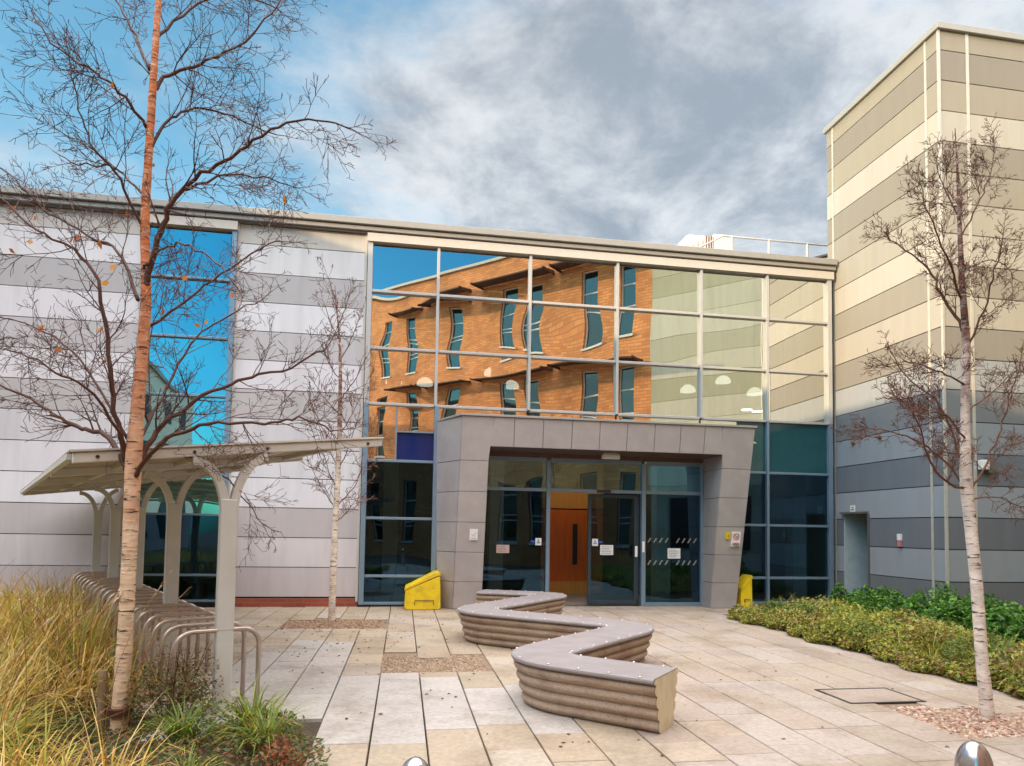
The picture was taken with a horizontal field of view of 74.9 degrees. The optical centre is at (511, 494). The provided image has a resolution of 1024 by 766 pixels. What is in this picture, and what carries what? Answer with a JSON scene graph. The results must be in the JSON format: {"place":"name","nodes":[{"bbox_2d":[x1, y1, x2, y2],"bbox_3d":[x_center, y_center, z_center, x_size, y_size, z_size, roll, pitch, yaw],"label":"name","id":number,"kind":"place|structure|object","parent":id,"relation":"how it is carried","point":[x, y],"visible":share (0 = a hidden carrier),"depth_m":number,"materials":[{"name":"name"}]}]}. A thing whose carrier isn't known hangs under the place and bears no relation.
{"place":"outdoors","nodes":[
{"label":"outdoors","id":0,"kind":"place"},
{"bbox_2d":[17,680,296,765],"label":"planting soil","id":1,"kind":"structure","parent":0,"point":[212,746],"depth_m":4.83,"materials":[{"name":"brown soil"}]},
{"bbox_2d":[0,720,63,765],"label":"strappy plant","id":2,"kind":"object","parent":1,"relation":"on","point":[20,745],"visible":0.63,"depth_m":3.85,"materials":[{"name":"yellow plant"}]},
{"bbox_2d":[0,680,83,763],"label":"strappy plant","id":3,"kind":"object","parent":1,"relation":"on","point":[10,717],"visible":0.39,"depth_m":4.40,"materials":[{"name":"yellow plant"}]},
{"bbox_2d":[0,557,210,765],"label":"ornamental grass","id":4,"kind":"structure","parent":1,"relation":"on","point":[66,654],"depth_m":5.82,"materials":[{"name":"yellow plant"}]},
{"bbox_2d":[95,670,131,732],"bbox_3d":[-3.054,1.596,5.126,0.258,0.480,0.172,1,-3,-9],"label":"tree stake","id":5,"kind":"object","parent":1,"relation":"on","point":[102,688],"visible":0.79,"depth_m":5.10,"materials":[{"name":"brown wood"}]},
{"bbox_2d":[0,688,331,765],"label":"ground cover","id":6,"kind":"object","parent":1,"relation":"on","point":[292,736],"visible":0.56,"depth_m":4.64,"materials":[{"name":"green plant"}]},
{"bbox_2d":[124,640,223,727],"bbox_3d":[-2.693,1.527,5.414,0.703,0.624,0.786,1,-3,-9],"label":"woody shrub","id":7,"kind":"object","parent":1,"relation":"on","point":[191,687],"visible":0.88,"depth_m":5.28,"materials":[{"name":"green plant"}]},
{"bbox_2d":[124,691,236,753],"bbox_3d":[-2.392,1.695,4.874,0.842,0.480,0.764,1,-3,-9],"label":"strappy plant","id":8,"kind":"object","parent":1,"relation":"on","point":[175,727],"visible":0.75,"depth_m":4.83,"materials":[{"name":"green plant"}]},
{"bbox_2d":[135,739,233,765],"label":"strappy plant","id":9,"kind":"object","parent":1,"relation":"on","point":[189,760],"visible":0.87,"depth_m":4.11,"materials":[{"name":"green plant"}]},
{"bbox_2d":[0,0,397,733],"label":"birch tree","id":10,"kind":"object","parent":1,"relation":"on","point":[134,456],"visible":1,"depth_m":5.22,"materials":[{"name":"brown plant"}]},
{"bbox_2d":[195,674,307,744],"bbox_3d":[-2.013,1.653,5.106,0.864,0.580,0.869,1,-3,-9],"label":"strappy plant","id":11,"kind":"object","parent":1,"relation":"on","point":[254,707],"visible":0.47,"depth_m":5.14,"materials":[{"name":"green plant"}]},
{"bbox_2d":[195,691,315,764],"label":"strappy plant","id":12,"kind":"object","parent":1,"relation":"on","point":[262,727],"visible":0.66,"depth_m":4.71,"materials":[{"name":"green plant"}]},
{"bbox_2d":[250,731,323,765],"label":"shrub","id":13,"kind":"object","parent":1,"relation":"on","point":[283,753],"visible":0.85,"depth_m":4.31,"materials":[{"name":"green plant"}]},
{"bbox_2d":[0,0,1023,256],"label":"sky","id":14,"kind":"structure","parent":0,"point":[649,121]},
{"bbox_2d":[87,605,1023,765],"bbox_3d":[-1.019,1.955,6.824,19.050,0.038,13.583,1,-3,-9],"label":"paving","id":15,"kind":"structure","parent":0,"point":[737,723],"depth_m":6.33,"materials":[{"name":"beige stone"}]},
{"bbox_2d":[74,573,106,603],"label":"cycle stand","id":16,"kind":"object","parent":15,"relation":"on","point":[78,577],"visible":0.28,"depth_m":11.44,"materials":[{"name":"metal"}]},
{"bbox_2d":[71,571,117,603],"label":"cycle stand","id":17,"kind":"object","parent":15,"relation":"on","point":[79,573],"visible":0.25,"depth_m":11.79,"materials":[{"name":"metal"}]},
{"bbox_2d":[76,574,119,601],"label":"cycle stand","id":18,"kind":"object","parent":15,"relation":"on","point":[79,580],"visible":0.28,"depth_m":11.12,"materials":[{"name":"metal"}]},
{"bbox_2d":[78,576,119,614],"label":"cycle stand","id":19,"kind":"object","parent":15,"relation":"on","point":[82,582],"visible":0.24,"depth_m":10.78,"materials":[{"name":"metal"}]},
{"bbox_2d":[83,577,119,617],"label":"cycle stand","id":20,"kind":"object","parent":15,"relation":"on","point":[89,581],"visible":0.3,"depth_m":10.46,"materials":[{"name":"metal"}]},
{"bbox_2d":[85,579,119,624],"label":"cycle stand","id":21,"kind":"object","parent":15,"relation":"on","point":[92,583],"visible":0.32,"depth_m":10.09,"materials":[{"name":"metal"}]},
{"bbox_2d":[88,582,143,628],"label":"cycle stand","id":22,"kind":"object","parent":15,"relation":"on","point":[94,587],"visible":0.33,"depth_m":9.79,"materials":[{"name":"metal"}]},
{"bbox_2d":[92,584,150,632],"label":"cycle stand","id":23,"kind":"object","parent":15,"relation":"on","point":[108,585],"visible":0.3,"depth_m":9.49,"materials":[{"name":"metal"}]},
{"bbox_2d":[96,585,156,636],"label":"cycle stand","id":24,"kind":"object","parent":15,"relation":"on","point":[118,587],"visible":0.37,"depth_m":9.19,"materials":[{"name":"metal"}]},
{"bbox_2d":[100,588,160,640],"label":"cycle stand","id":25,"kind":"object","parent":15,"relation":"on","point":[137,589],"visible":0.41,"depth_m":9.00,"materials":[{"name":"metal"}]},
{"bbox_2d":[104,590,162,646],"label":"cycle stand","id":26,"kind":"object","parent":15,"relation":"on","point":[110,597],"visible":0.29,"depth_m":8.47,"materials":[{"name":"metal"}]},
{"bbox_2d":[108,593,162,655],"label":"cycle stand","id":27,"kind":"object","parent":15,"relation":"on","point":[145,595],"visible":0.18,"depth_m":8.12,"materials":[{"name":"metal"}]},
{"bbox_2d":[114,596,183,655],"bbox_3d":[-4.317,1.591,7.963,0.800,0.741,0.118,3,-4,-38],"label":"cycle stand","id":28,"kind":"object","parent":15,"relation":"on","point":[158,598],"visible":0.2,"depth_m":7.96,"materials":[{"name":"metal"}]},
{"bbox_2d":[135,599,192,660],"bbox_3d":[-4.057,1.579,7.633,0.800,0.741,0.118,3,-4,-38],"label":"cycle stand","id":29,"kind":"object","parent":15,"relation":"on","point":[161,602],"visible":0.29,"depth_m":7.79,"materials":[{"name":"metal"}]},
{"bbox_2d":[134,603,201,667],"bbox_3d":[-3.797,1.566,7.304,0.800,0.741,0.118,3,-4,-38],"label":"cycle stand","id":30,"kind":"object","parent":15,"relation":"on","point":[174,605],"visible":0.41,"depth_m":7.39,"materials":[{"name":"metal"}]},
{"bbox_2d":[132,606,211,682],"bbox_3d":[-3.537,1.553,6.974,0.800,0.741,0.118,3,-4,-38],"label":"cycle stand","id":31,"kind":"object","parent":15,"relation":"on","point":[142,615],"visible":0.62,"depth_m":6.93,"materials":[{"name":"metal"}]},
{"bbox_2d":[140,611,214,690],"bbox_3d":[-3.277,1.540,6.645,0.800,0.741,0.118,3,-4,-38],"label":"cycle stand","id":32,"kind":"object","parent":15,"relation":"on","point":[156,616],"visible":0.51,"depth_m":6.48,"materials":[{"name":"metal"}]},
{"bbox_2d":[147,615,235,700],"bbox_3d":[-3.017,1.528,6.315,0.800,0.741,0.118,3,-4,-38],"label":"cycle stand","id":33,"kind":"object","parent":15,"relation":"on","point":[172,620],"visible":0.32,"depth_m":6.14,"materials":[{"name":"metal"}]},
{"bbox_2d":[153,621,248,710],"bbox_3d":[-2.757,1.515,5.985,0.800,0.741,0.118,3,-4,-38],"label":"cycle stand","id":34,"kind":"object","parent":15,"relation":"on","point":[168,632],"visible":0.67,"depth_m":5.99,"materials":[{"name":"metal"}]},
{"bbox_2d":[20,437,383,714],"bbox_3d":[-4.982,0.748,9.166,2.635,2.527,8.601,3,-4,-38],"label":"cycle shelter","id":35,"kind":"object","parent":15,"relation":"on","point":[76,470],"visible":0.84,"depth_m":6.97,"materials":[{"name":"metal"}]},
{"bbox_2d":[164,626,262,720],"bbox_3d":[-2.497,1.502,5.656,0.800,0.741,0.118,3,-4,-38],"label":"cycle stand","id":36,"kind":"object","parent":15,"relation":"on","point":[182,636],"visible":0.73,"depth_m":5.64,"materials":[{"name":"metal"}]},
{"bbox_2d":[279,619,388,631],"bbox_3d":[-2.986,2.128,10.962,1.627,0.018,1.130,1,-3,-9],"label":"bark chips","id":37,"kind":"object","parent":15,"relation":"in","point":[317,623],"visible":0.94,"depth_m":10.95,"materials":[{"name":"brown gravel"}]},
{"bbox_2d":[302,254,378,621],"bbox_3d":[-2.959,-0.972,11.384,1.390,6.355,1.464,1,-3,-9],"label":"birch tree","id":38,"kind":"object","parent":37,"relation":"on","point":[333,566],"visible":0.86,"depth_m":11.35,"materials":[{"name":"brown plant"}]},
{"bbox_2d":[402,756,428,765],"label":"steel bollard","id":39,"kind":"object","parent":15,"relation":"on","point":[415,761],"visible":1,"depth_m":2.31,"materials":[{"name":"metal"}]},
{"bbox_2d":[0,185,837,606],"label":"college building","id":40,"kind":"structure","parent":15,"relation":"on","point":[454,319],"depth_m":13.65,"materials":[{"name":"grey metal"}]},
{"bbox_2d":[139,226,237,601],"bbox_3d":[-6.382,-1.600,13.017,1.740,7.332,0.160,1,-3,-9],"label":"narrow window","id":41,"kind":"structure","parent":40,"relation":"in","point":[200,509],"depth_m":13.04,"materials":[{"name":"blue glass"}]},
{"bbox_2d":[549,509,587,593],"bbox_3d":[1.479,1.412,16.481,1.550,2.069,0.085,1,-3,-9],"label":"lobby door","id":42,"kind":"structure","parent":40,"relation":"in","point":[568,528],"depth_m":16.44,"materials":[{"name":"orange wood"}]},
{"bbox_2d":[678,234,730,249],"bbox_3d":[5.105,-6.111,18.468,1.570,2.080,1.200,1,-3,-9],"label":"rooftop cooling unit","id":43,"kind":"object","parent":40,"relation":"on","point":[698,241],"visible":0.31,"depth_m":17.98,"materials":[{"name":"beige metal"}]},
{"bbox_2d":[699,235,827,256],"bbox_3d":[5.670,-5.714,16.207,6.316,1.072,0.060,1,-3,-9],"label":"roof guard rail","id":44,"kind":"object","parent":40,"relation":"on","point":[806,244],"visible":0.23,"depth_m":16.30,"materials":[{"name":"metal"}]},
{"bbox_2d":[815,253,827,258],"bbox_3d":[8.461,-6.062,18.480,3.716,2.094,0.850,1,-3,-9],"label":"roof duct","id":45,"kind":"object","parent":40,"relation":"on","point":[823,256],"visible":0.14,"depth_m":18.07,"materials":[{"name":"grey metal"}]},
{"bbox_2d":[403,570,440,609],"bbox_3d":[-1.782,1.888,13.223,0.722,0.743,0.525,1,-3,-9],"label":"grit bin","id":46,"kind":"object","parent":15,"relation":"on","point":[422,593],"visible":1,"depth_m":12.99,"materials":[{"name":"yellow plastic"}]},
{"bbox_2d":[379,652,495,679],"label":"tree pit soil","id":47,"kind":"object","parent":15,"relation":"in","point":[486,663],"visible":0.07,"depth_m":7.99,"materials":[{"name":"brown gravel"}]},
{"bbox_2d":[380,654,486,673],"bbox_3d":[-0.975,2.005,7.923,1.290,0.017,1.078,1,-3,-9],"label":"gravel patch","id":48,"kind":"object","parent":47,"relation":"on","point":[451,661],"visible":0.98,"depth_m":7.88,"materials":[{"name":"beige gravel"}]},
{"bbox_2d":[457,589,677,732],"bbox_3d":[0.448,1.843,8.951,2.245,0.459,7.678,1,-3,-9],"label":"serpentine bench","id":49,"kind":"object","parent":15,"relation":"on","point":[591,669],"visible":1,"depth_m":6.08,"materials":[{"name":"concrete"}]},
{"bbox_2d":[436,413,756,608],"bbox_3d":[1.764,0.433,13.779,6.638,3.815,1.160,1,-3,-9],"label":"entrance portal","id":50,"kind":"object","parent":15,"relation":"on","point":[502,476],"visible":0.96,"depth_m":13.98,"materials":[{"name":"stone"}]},
{"bbox_2d":[469,529,477,539],"bbox_3d":[-0.753,0.786,13.117,0.160,0.220,0.056,1,-3,-9],"label":"white sign","id":51,"kind":"object","parent":50,"relation":"attached to","point":[473,535],"visible":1,"depth_m":13.11,"materials":[{"name":"plastic"}]},
{"bbox_2d":[496,545,508,552],"bbox_3d":[-0.191,1.130,13.880,0.270,0.170,0.008,1,-3,-9],"label":"paper notice","id":52,"kind":"object","parent":50,"relation":"attached to","point":[502,548],"visible":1,"depth_m":13.88,"materials":[{"name":"white paper"}]},
{"bbox_2d":[531,538,540,544],"bbox_3d":[0.503,0.987,14.000,0.230,0.150,0.009,1,-3,-9],"label":"door sticker","id":53,"kind":"object","parent":50,"relation":"attached to","point":[537,541],"depth_m":14.00,"materials":[{"name":"white paper"}]},
{"bbox_2d":[592,539,602,545],"bbox_3d":[1.823,1.024,14.287,0.230,0.150,0.009,1,-3,-9],"label":"door sticker","id":54,"kind":"object","parent":50,"relation":"attached to","point":[595,542],"depth_m":14.28,"materials":[{"name":"white paper"}]},
{"bbox_2d":[601,453,619,459],"bbox_3d":[2.045,-0.791,13.854,0.380,0.117,0.120,1,-3,-9],"label":"emergency light","id":55,"kind":"object","parent":50,"relation":"attached to","point":[615,456],"visible":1,"depth_m":13.80,"materials":[{"name":"white plastic"}]},
{"bbox_2d":[587,494,638,604],"bbox_3d":[2.175,1.179,14.372,1.140,2.360,0.050,1,-3,-9],"label":"sliding door","id":56,"kind":"structure","parent":50,"relation":"in","point":[613,519],"depth_m":14.37,"materials":[{"name":"clear glass"}]},
{"bbox_2d":[600,545,612,554],"bbox_3d":[2.028,1.189,14.313,0.290,0.210,0.008,1,-3,-9],"label":"paper notice","id":57,"kind":"object","parent":56,"relation":"attached to","point":[606,549],"visible":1,"depth_m":14.31,"materials":[{"name":"white paper"}]},
{"bbox_2d":[668,548,679,558],"bbox_3d":[3.509,1.277,14.476,0.290,0.220,0.008,1,-3,-9],"label":"paper notice","id":58,"kind":"object","parent":50,"relation":"attached to","point":[673,553],"visible":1,"depth_m":14.47,"materials":[{"name":"white paper"}]},
{"bbox_2d":[731,532,740,546],"bbox_3d":[4.689,0.936,13.999,0.200,0.310,0.100,1,-3,-9],"label":"prohibition sign","id":59,"kind":"object","parent":50,"relation":"attached to","point":[735,538],"visible":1,"depth_m":13.99,"materials":[{"name":"white plastic"}]},
{"bbox_2d":[211,609,994,755],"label":"fallen leaves","id":60,"kind":"object","parent":15,"relation":"on","point":[473,673],"visible":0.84,"depth_m":8.73,"materials":[{"name":"brown plant"}]},
{"bbox_2d":[736,574,752,607],"bbox_3d":[4.971,2.082,14.416,0.300,0.703,0.385,1,-3,-9],"label":"grit bin","id":61,"kind":"object","parent":15,"relation":"on","point":[744,587],"visible":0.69,"depth_m":14.26,"materials":[{"name":"yellow plastic"}]},
{"bbox_2d":[814,687,926,703],"bbox_3d":[3.554,2.012,6.659,0.808,0.028,0.568,1,-3,-9],"label":"inspection cover","id":62,"kind":"object","parent":15,"relation":"on","point":[881,695],"visible":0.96,"depth_m":6.63,"materials":[{"name":"stone"}]},
{"bbox_2d":[823,21,1023,610],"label":"tower block","id":63,"kind":"structure","parent":15,"relation":"on","point":[945,79],"depth_m":12.79,"materials":[{"name":"metal"}]},
{"bbox_2d":[850,505,854,511],"bbox_3d":[7.442,0.307,14.599,0.013,0.140,0.160,1,-3,-9],"label":"door sign","id":64,"kind":"object","parent":63,"relation":"attached to","point":[852,508],"visible":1,"depth_m":14.60,"materials":[{"name":"white plastic"}]},
{"bbox_2d":[897,534,901,546],"bbox_3d":[7.637,0.902,13.166,0.058,0.250,0.090,1,-3,-9],"label":"alarm box","id":65,"kind":"object","parent":63,"relation":"attached to","point":[899,539],"visible":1,"depth_m":13.13,"materials":[{"name":"white plastic"}]},
{"bbox_2d":[978,457,995,473],"bbox_3d":[8.680,-0.537,12.201,0.320,0.300,0.128,1,-3,-9],"label":"wall lamp","id":66,"kind":"object","parent":63,"relation":"attached to","point":[981,463],"visible":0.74,"depth_m":12.19,"materials":[{"name":"white plastic"}]},
{"bbox_2d":[878,703,1023,738],"bbox_3d":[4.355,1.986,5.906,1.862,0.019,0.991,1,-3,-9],"label":"gravel","id":67,"kind":"structure","parent":15,"relation":"in","point":[992,732],"depth_m":5.82,"materials":[{"name":"beige gravel"}]},
{"bbox_2d":[828,112,1023,718],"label":"birch tree","id":68,"kind":"object","parent":67,"relation":"on","point":[966,487],"visible":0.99,"depth_m":6.06,"materials":[{"name":"brown plant"}]},
{"bbox_2d":[954,741,993,765],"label":"steel bollard","id":69,"kind":"object","parent":15,"relation":"on","point":[971,753],"visible":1,"depth_m":2.59,"materials":[{"name":"metal"}]},
{"bbox_2d":[732,594,1023,687],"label":"bed grass","id":70,"kind":"structure","parent":0,"point":[929,649],"depth_m":8.66,"materials":[{"name":"green plant"}]},
{"bbox_2d":[758,614,1023,697],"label":"planting soil","id":71,"kind":"structure","parent":0,"point":[863,651],"depth_m":9.04,"materials":[{"name":"brown soil"}]},
{"bbox_2d":[828,582,875,610],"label":"evergreen shrub","id":72,"kind":"object","parent":71,"relation":"on","point":[846,597],"visible":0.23,"depth_m":13.28,"materials":[{"name":"green plant"}]},
{"bbox_2d":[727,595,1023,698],"bbox_3d":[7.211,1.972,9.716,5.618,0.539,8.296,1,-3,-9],"label":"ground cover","id":73,"kind":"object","parent":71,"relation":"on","point":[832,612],"visible":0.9,"depth_m":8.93,"materials":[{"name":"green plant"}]},
{"bbox_2d":[846,586,906,613],"bbox_3d":[6.832,2.028,12.459,1.137,0.669,1.122,0,-3,19],"label":"evergreen shrub","id":74,"kind":"object","parent":71,"relation":"on","point":[866,599],"visible":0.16,"depth_m":12.51,"materials":[{"name":"green plant"}]},
{"bbox_2d":[870,584,948,615],"bbox_3d":[6.893,1.939,11.538,1.270,0.752,0.987,1,-3,8],"label":"evergreen shrub","id":75,"kind":"object","parent":71,"relation":"on","point":[892,602],"visible":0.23,"depth_m":11.49,"materials":[{"name":"green plant"}]},
{"bbox_2d":[898,637,944,655],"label":"strappy plant","id":76,"kind":"object","parent":71,"relation":"on","point":[922,646],"visible":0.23,"depth_m":8.38,"materials":[{"name":"green plant"}]},
{"bbox_2d":[900,588,996,620],"bbox_3d":[6.859,1.873,10.499,1.369,0.774,1.141,1,-3,-9],"label":"evergreen shrub","id":77,"kind":"object","parent":71,"relation":"on","point":[913,603],"visible":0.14,"depth_m":10.56,"materials":[{"name":"green plant"}]},
{"bbox_2d":[917,597,1023,639],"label":"evergreen shrub","id":78,"kind":"object","parent":71,"relation":"on","point":[966,620],"visible":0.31,"depth_m":9.78,"materials":[{"name":"green plant"}]},
{"bbox_2d":[931,580,1012,613],"bbox_3d":[7.590,1.860,11.051,1.213,0.882,1.259,1,-3,-9],"label":"evergreen shrub","id":79,"kind":"object","parent":71,"relation":"on","point":[966,601],"visible":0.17,"depth_m":11.02,"materials":[{"name":"green plant"}]},
{"bbox_2d":[940,640,1014,678],"bbox_3d":[5.368,1.900,7.652,0.911,0.574,0.919,-1,-3,31],"label":"strappy plant","id":80,"kind":"object","parent":71,"relation":"on","point":[971,653],"visible":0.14,"depth_m":7.66,"materials":[{"name":"green plant"}]},
{"bbox_2d":[986,603,1023,645],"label":"evergreen shrub","id":81,"kind":"object","parent":71,"relation":"on","point":[1014,620],"visible":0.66,"depth_m":8.92,"materials":[{"name":"green plant"}]}
]}

